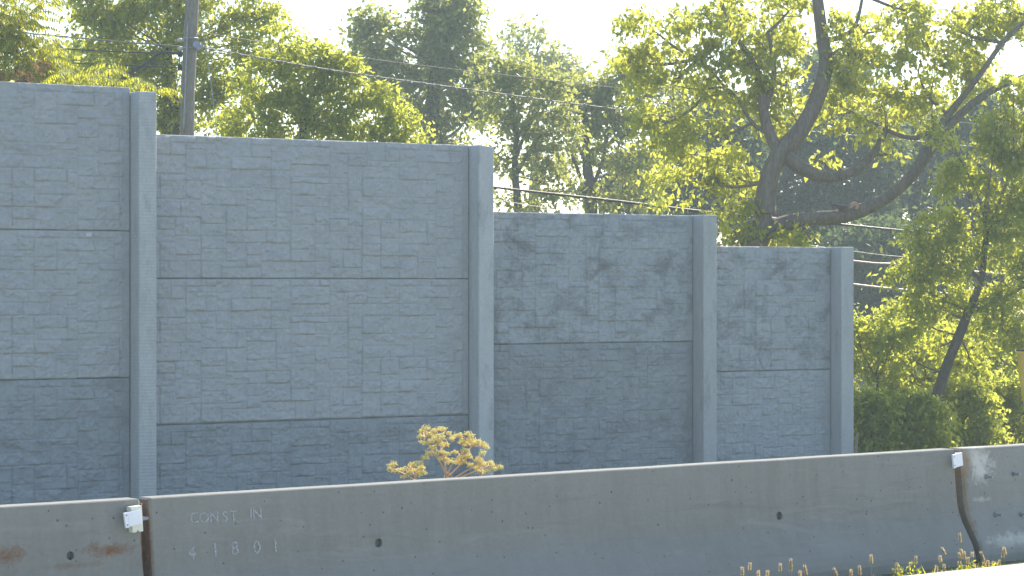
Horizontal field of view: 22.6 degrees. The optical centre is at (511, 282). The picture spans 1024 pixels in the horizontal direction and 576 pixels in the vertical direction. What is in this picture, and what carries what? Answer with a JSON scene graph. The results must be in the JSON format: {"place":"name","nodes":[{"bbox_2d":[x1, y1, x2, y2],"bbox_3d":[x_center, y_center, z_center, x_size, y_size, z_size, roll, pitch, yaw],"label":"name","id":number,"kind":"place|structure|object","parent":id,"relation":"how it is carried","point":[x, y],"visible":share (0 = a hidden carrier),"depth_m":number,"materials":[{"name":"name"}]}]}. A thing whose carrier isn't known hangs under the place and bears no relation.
{"place":"outdoors","nodes":[
{"label":"outdoors","id":0,"kind":"place"},
{"bbox_2d":[0,0,1023,313],"label":"sky","id":1,"kind":"structure","parent":0,"point":[585,26],"materials":[{"name":"white"}]},
{"bbox_2d":[494,199,1010,268],"bbox_3d":[5.504,-0.959,52.771,17.105,1.693,0.649,0,0,-32],"label":"overhead wire","id":2,"kind":"object","parent":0,"point":[718,232],"visible":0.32,"depth_m":49.97,"materials":[{"name":"grey metal"}]},
{"bbox_2d":[494,187,1019,243],"bbox_3d":[4.948,-1.344,51.047,17.037,1.362,0.326,0,0,-29],"label":"overhead wire","id":3,"kind":"object","parent":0,"point":[673,208],"visible":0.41,"depth_m":49.52,"materials":[{"name":"grey metal"}]},
{"bbox_2d":[494,186,1020,241],"bbox_3d":[4.947,-1.377,51.045,17.032,1.327,0.312,0,0,-29],"label":"overhead wire","id":4,"kind":"object","parent":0,"point":[648,204],"visible":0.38,"depth_m":49.39,"materials":[{"name":"grey metal"}]},
{"bbox_2d":[789,558,792,575],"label":"foxtail grass","id":5,"kind":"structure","parent":0,"point":[791,565],"depth_m":16.32,"materials":[{"name":"beige plant"}]},
{"bbox_2d":[720,243,1018,275],"bbox_3d":[7.183,-0.470,50.330,9.831,0.970,0.388,0,0,-18],"label":"overhead wire","id":6,"kind":"object","parent":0,"point":[890,263],"visible":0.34,"depth_m":50.12,"materials":[{"name":"grey metal"}]},
{"bbox_2d":[870,554,872,575],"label":"foxtail grass","id":7,"kind":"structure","parent":0,"point":[871,559],"depth_m":16.79,"materials":[{"name":"beige plant"}]},
{"bbox_2d":[825,0,948,12],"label":"overhead wire","id":8,"kind":"object","parent":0,"point":[871,5],"visible":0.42,"depth_m":56.32,"materials":[{"name":"grey metal"}]},
{"bbox_2d":[854,283,1022,301],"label":"overhead wire","id":9,"kind":"object","parent":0,"point":[885,287],"visible":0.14,"depth_m":49.11,"materials":[{"name":"black metal"}]},
{"bbox_2d":[854,314,1023,575],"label":"ground","id":10,"kind":"structure","parent":0,"point":[950,568],"depth_m":18.49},
{"bbox_2d":[0,0,96,85],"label":"sumac shrub","id":11,"kind":"object","parent":10,"relation":"on","point":[27,68],"visible":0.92,"depth_m":41.71,"materials":[{"name":"green plant"}]},
{"bbox_2d":[0,82,129,504],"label":"noise wall","id":12,"kind":"structure","parent":10,"relation":"on","point":[64,291],"depth_m":34.38,"materials":[{"name":"concrete"}]},
{"bbox_2d":[0,497,143,575],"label":"traffic barrier","id":13,"kind":"object","parent":10,"relation":"on","point":[94,537],"visible":0.98,"depth_m":14.17,"materials":[{"name":"concrete"}]},
{"bbox_2d":[123,505,142,532],"bbox_3d":[-2.137,1.329,14.382,0.133,0.149,0.073,0,0,-39],"label":"reflector marker","id":14,"kind":"object","parent":13,"relation":"attached to","point":[133,519],"visible":1,"depth_m":14.37,"materials":[{"name":"white plastic"}]},
{"bbox_2d":[142,516,148,520],"bbox_3d":[-2.092,1.336,14.495,0.120,0.032,0.032,0,0,-39],"label":"connector pin","id":15,"kind":"object","parent":13,"relation":"attached to","point":[145,518],"visible":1,"depth_m":14.50,"materials":[{"name":"metal"}]},
{"bbox_2d":[40,69,108,85],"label":"sumac shrub","id":16,"kind":"object","parent":10,"relation":"on","point":[61,73],"visible":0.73,"depth_m":38.47,"materials":[{"name":"green plant"}]},
{"bbox_2d":[33,33,127,85],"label":"broadleaf tree","id":17,"kind":"object","parent":10,"relation":"on","point":[57,34],"visible":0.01,"depth_m":65.89,"materials":[{"name":"green plant"}]},
{"bbox_2d":[70,62,131,86],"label":"sumac shrub","id":18,"kind":"object","parent":10,"relation":"on","point":[89,75],"visible":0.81,"depth_m":38.54,"materials":[{"name":"green plant"}]},
{"bbox_2d":[128,91,156,499],"bbox_3d":[-5.046,0.601,34.928,0.268,6.397,0.368,0,0,-33],"label":"wall post","id":19,"kind":"object","parent":10,"relation":"on","point":[143,299],"depth_m":34.78,"materials":[{"name":"concrete"}]},
{"bbox_2d":[118,76,182,102],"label":"sumac shrub","id":20,"kind":"object","parent":10,"relation":"on","point":[139,85],"visible":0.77,"depth_m":38.13,"materials":[{"name":"green plant"}]},
{"bbox_2d":[48,0,326,136],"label":"broadleaf tree","id":21,"kind":"object","parent":10,"relation":"on","point":[120,20],"visible":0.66,"depth_m":51.83,"materials":[{"name":"green plant"}]},
{"bbox_2d":[177,0,203,135],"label":"utility pole","id":22,"kind":"object","parent":10,"relation":"on","point":[192,45],"visible":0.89,"depth_m":43.90,"materials":[{"name":"grey wood"}]},
{"bbox_2d":[25,32,179,46],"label":"overhead wire","id":23,"kind":"object","parent":22,"relation":"attached to","point":[109,40],"visible":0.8,"depth_m":44.46,"materials":[{"name":"grey metal"}]},
{"bbox_2d":[58,48,157,53],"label":"overhead wire","id":24,"kind":"object","parent":22,"relation":"attached to","point":[111,51],"visible":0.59,"depth_m":44.55,"materials":[{"name":"grey metal"}]},
{"bbox_2d":[72,62,177,67],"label":"overhead wire","id":25,"kind":"object","parent":22,"relation":"attached to","point":[129,65],"visible":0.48,"depth_m":44.35,"materials":[{"name":"black metal"}]},
{"bbox_2d":[110,51,177,86],"bbox_3d":[-6.306,-3.636,43.849,1.241,0.686,0.170,0,0,-20],"label":"overhead wire","id":26,"kind":"object","parent":22,"relation":"attached to","point":[150,60],"visible":0.81,"depth_m":43.87,"materials":[{"name":"grey metal"}]},
{"bbox_2d":[198,11,216,135],"bbox_3d":[-5.218,-3.567,43.900,0.334,2.197,0.014,0,0,0],"label":"overhead wire","id":27,"kind":"object","parent":22,"relation":"attached to","point":[209,73],"visible":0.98,"depth_m":43.90,"materials":[{"name":"metal"}]},
{"bbox_2d":[201,32,975,123],"bbox_3d":[3.448,-3.883,52.060,22.748,1.059,1.377,0,0,-35],"label":"overhead wire","id":28,"kind":"object","parent":22,"relation":"attached to","point":[475,71],"visible":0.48,"depth_m":49.26,"materials":[{"name":"grey metal"}]},
{"bbox_2d":[204,47,990,148],"bbox_3d":[3.432,-3.368,49.711,20.984,1.394,0.512,0,0,-32],"label":"overhead wire","id":29,"kind":"object","parent":22,"relation":"attached to","point":[283,61],"visible":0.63,"depth_m":46.79,"materials":[{"name":"grey metal"}]},
{"bbox_2d":[156,134,468,495],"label":"noise wall","id":30,"kind":"structure","parent":10,"relation":"on","point":[312,314],"depth_m":36.40,"materials":[{"name":"concrete"}]},
{"bbox_2d":[207,14,438,143],"bbox_3d":[-3.477,-0.763,46.932,4.322,8.326,1.456,0,0,0],"label":"broadleaf tree","id":31,"kind":"object","parent":10,"relation":"on","point":[310,114],"visible":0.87,"depth_m":46.87,"materials":[{"name":"green plant"}]},
{"bbox_2d":[334,0,510,144],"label":"hazy tall tree","id":32,"kind":"object","parent":10,"relation":"on","point":[442,30],"visible":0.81,"depth_m":77.74,"materials":[{"name":"green plant"}]},
{"bbox_2d":[386,425,502,479],"bbox_3d":[-0.443,1.522,16.896,0.782,1.191,0.307,0,0,0],"label":"dried plant","id":33,"kind":"object","parent":10,"relation":"on","point":[461,460],"visible":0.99,"depth_m":16.88,"materials":[{"name":"yellow plant"}]},
{"bbox_2d":[468,145,493,476],"bbox_3d":[-0.476,0.884,37.922,0.268,5.833,0.368,0,0,-33],"label":"wall post","id":34,"kind":"object","parent":10,"relation":"on","point":[481,292],"depth_m":37.78,"materials":[{"name":"concrete"}]},
{"bbox_2d":[450,40,595,212],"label":"hazy tall tree","id":35,"kind":"object","parent":10,"relation":"on","point":[509,118],"visible":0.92,"depth_m":69.89,"materials":[{"name":"green plant"}]},
{"bbox_2d":[489,12,603,212],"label":"hazy tall tree","id":36,"kind":"object","parent":10,"relation":"on","point":[546,57],"visible":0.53,"depth_m":117.78,"materials":[{"name":"green plant"}]},
{"bbox_2d":[139,448,975,575],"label":"traffic barrier","id":37,"kind":"object","parent":10,"relation":"on","point":[825,515],"visible":0.99,"depth_m":16.53,"materials":[{"name":"concrete"}]},
{"bbox_2d":[951,452,962,467],"bbox_3d":[3.239,1.298,18.717,0.118,0.114,0.063,0,0,-43],"label":"reflector marker","id":38,"kind":"object","parent":37,"relation":"attached to","point":[957,459],"visible":1,"depth_m":18.69,"materials":[{"name":"white plastic"}]},
{"bbox_2d":[494,212,692,474],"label":"noise wall","id":39,"kind":"structure","parent":10,"relation":"on","point":[593,339],"depth_m":39.12,"materials":[{"name":"grey concrete"}]},
{"bbox_2d":[532,36,706,214],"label":"hazy tall tree","id":40,"kind":"object","parent":10,"relation":"on","point":[600,95],"visible":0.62,"depth_m":73.83,"materials":[{"name":"green plant"}]},
{"bbox_2d":[591,139,677,214],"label":"background tree","id":41,"kind":"object","parent":10,"relation":"on","point":[609,186],"visible":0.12,"depth_m":91.36,"materials":[{"name":"green plant"}]},
{"bbox_2d":[691,215,716,462],"bbox_3d":[3.003,1.369,40.202,0.268,4.861,0.367,0,0,-33],"label":"wall post","id":42,"kind":"object","parent":10,"relation":"on","point":[704,341],"depth_m":40.06,"materials":[{"name":"concrete"}]},
{"bbox_2d":[643,79,793,245],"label":"background tree","id":43,"kind":"object","parent":10,"relation":"on","point":[752,144],"visible":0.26,"depth_m":87.05,"materials":[{"name":"green plant"}]},
{"bbox_2d":[717,246,829,461],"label":"noise wall","id":44,"kind":"structure","parent":10,"relation":"on","point":[773,352],"depth_m":41.06,"materials":[{"name":"grey concrete"}]},
{"bbox_2d":[725,101,845,246],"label":"background tree","id":45,"kind":"object","parent":10,"relation":"on","point":[787,202],"visible":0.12,"depth_m":90.43,"materials":[{"name":"green plant"}]},
{"bbox_2d":[591,0,1023,246],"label":"maple tree","id":46,"kind":"object","parent":10,"relation":"on","point":[763,228],"visible":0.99,"depth_m":46.00,"materials":[{"name":"green plant"}]},
{"bbox_2d":[832,201,858,210],"bbox_3d":[5.977,-1.370,45.859,0.489,0.172,0.107,0,0,0],"label":"squirrel","id":47,"kind":"object","parent":46,"relation":"attached to","point":[843,207],"visible":1,"depth_m":45.83,"materials":[{"name":"fur"}]},
{"bbox_2d":[783,36,882,109],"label":"background tree","id":48,"kind":"object","parent":10,"relation":"on","point":[811,78],"visible":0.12,"depth_m":99.45,"materials":[{"name":"green plant"}]},
{"bbox_2d":[830,247,853,454],"bbox_3d":[5.356,1.609,41.744,0.268,4.381,0.368,0,0,-33],"label":"wall post","id":49,"kind":"object","parent":10,"relation":"on","point":[841,350],"depth_m":41.61,"materials":[{"name":"concrete"}]},
{"bbox_2d":[782,82,925,373],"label":"background tree","id":50,"kind":"object","parent":10,"relation":"on","point":[880,176],"visible":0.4,"depth_m":89.02,"materials":[{"name":"green plant"}]},
{"bbox_2d":[854,433,858,452],"bbox_3d":[5.693,2.901,42.400,0.101,0.825,0.058,0,0,0],"label":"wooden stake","id":51,"kind":"object","parent":10,"relation":"on","point":[856,443],"visible":0.47,"depth_m":42.38,"materials":[{"name":"brown wood"}]},
{"bbox_2d":[815,212,949,370],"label":"background tree","id":52,"kind":"object","parent":10,"relation":"on","point":[865,240],"visible":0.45,"depth_m":82.95,"materials":[{"name":"green plant"}]},
{"bbox_2d":[854,381,910,452],"bbox_3d":[5.972,2.521,43.191,1.623,1.759,1.042,0,0,0],"label":"shrub","id":53,"kind":"object","parent":10,"relation":"on","point":[874,412],"visible":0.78,"depth_m":43.05,"materials":[{"name":"green plant"}]},
{"bbox_2d":[854,303,924,430],"bbox_3d":[6.495,1.875,45.099,2.065,3.051,1.321,0,0,0],"label":"shrub","id":54,"kind":"object","parent":10,"relation":"on","point":[870,351],"visible":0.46,"depth_m":44.88,"materials":[{"name":"green plant"}]},
{"bbox_2d":[855,381,967,449],"bbox_3d":[6.664,2.530,43.512,2.212,1.742,1.112,0,0,0],"label":"shrub","id":55,"kind":"object","parent":10,"relation":"on","point":[922,411],"visible":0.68,"depth_m":43.35,"materials":[{"name":"green plant"}]},
{"bbox_2d":[874,104,952,368],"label":"background tree","id":56,"kind":"object","parent":10,"relation":"on","point":[917,185],"visible":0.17,"depth_m":93.89,"materials":[{"name":"green plant"}]},
{"bbox_2d":[921,547,945,573],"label":"foxtail grass","id":57,"kind":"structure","parent":10,"relation":"on","point":[943,549],"depth_m":17.38,"materials":[{"name":"beige plant"}]},
{"bbox_2d":[891,311,981,392],"bbox_3d":[7.866,1.914,48.477,2.103,2.972,1.212,0,0,0],"label":"shrub","id":58,"kind":"object","parent":10,"relation":"on","point":[925,376],"visible":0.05,"depth_m":48.35,"materials":[{"name":"green plant"}]},
{"bbox_2d":[888,288,989,361],"bbox_3d":[8.724,1.745,52.023,2.391,3.311,1.456,0,0,0],"label":"shrub","id":59,"kind":"object","parent":10,"relation":"on","point":[947,318],"visible":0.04,"depth_m":51.80,"materials":[{"name":"green plant"}]},
{"bbox_2d":[864,73,1023,447],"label":"tree","id":60,"kind":"object","parent":10,"relation":"on","point":[1004,157],"visible":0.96,"depth_m":44.92,"materials":[{"name":"green plant"}]},
{"bbox_2d":[892,560,997,575],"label":"weeds","id":61,"kind":"object","parent":10,"relation":"on","point":[960,567],"visible":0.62,"depth_m":17.09,"materials":[{"name":"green plant"}]},
{"bbox_2d":[913,374,1018,446],"bbox_3d":[8.141,2.510,45.518,2.129,1.782,1.129,0,0,-5],"label":"shrub","id":62,"kind":"object","parent":10,"relation":"on","point":[976,402],"visible":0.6,"depth_m":45.32,"materials":[{"name":"green plant"}]},
{"bbox_2d":[913,215,1023,322],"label":"background tree","id":63,"kind":"object","parent":10,"relation":"on","point":[988,278],"visible":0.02,"depth_m":87.04,"materials":[{"name":"green plant"}]},
{"bbox_2d":[914,84,1023,233],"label":"background tree","id":64,"kind":"object","parent":10,"relation":"on","point":[964,131],"visible":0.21,"depth_m":89.15,"materials":[{"name":"green plant"}]},
{"bbox_2d":[944,315,1018,388],"bbox_3d":[9.478,2.007,51.040,2.192,2.786,1.282,0,0,0],"label":"shrub","id":65,"kind":"object","parent":10,"relation":"on","point":[997,363],"visible":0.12,"depth_m":50.83,"materials":[{"name":"green plant"}]},
{"bbox_2d":[949,443,1023,563],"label":"traffic barrier","id":66,"kind":"object","parent":10,"relation":"on","point":[989,481],"visible":0.84,"depth_m":18.93,"materials":[{"name":"concrete"}]},
{"bbox_2d":[965,369,1023,444],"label":"shrub","id":67,"kind":"object","parent":10,"relation":"on","point":[1011,395],"visible":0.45,"depth_m":46.84,"materials":[{"name":"green plant"}]},
{"bbox_2d":[1000,318,1023,415],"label":"shrub","id":68,"kind":"object","parent":10,"relation":"on","point":[1014,360],"visible":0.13,"depth_m":49.93,"materials":[{"name":"green plant"}]},
{"bbox_2d":[1016,349,1023,404],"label":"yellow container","id":69,"kind":"object","parent":10,"relation":"on","point":[1020,356],"visible":1,"depth_m":43.40,"materials":[{"name":"plastic"}]},
{"bbox_2d":[909,563,1023,575],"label":"road shoulder","id":70,"kind":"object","parent":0,"point":[1012,570],"visible":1,"depth_m":17.05},
{"bbox_2d":[969,551,984,568],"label":"foxtail grass","id":71,"kind":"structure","parent":0,"point":[982,557],"depth_m":17.66,"materials":[{"name":"beige plant"}]}
]}

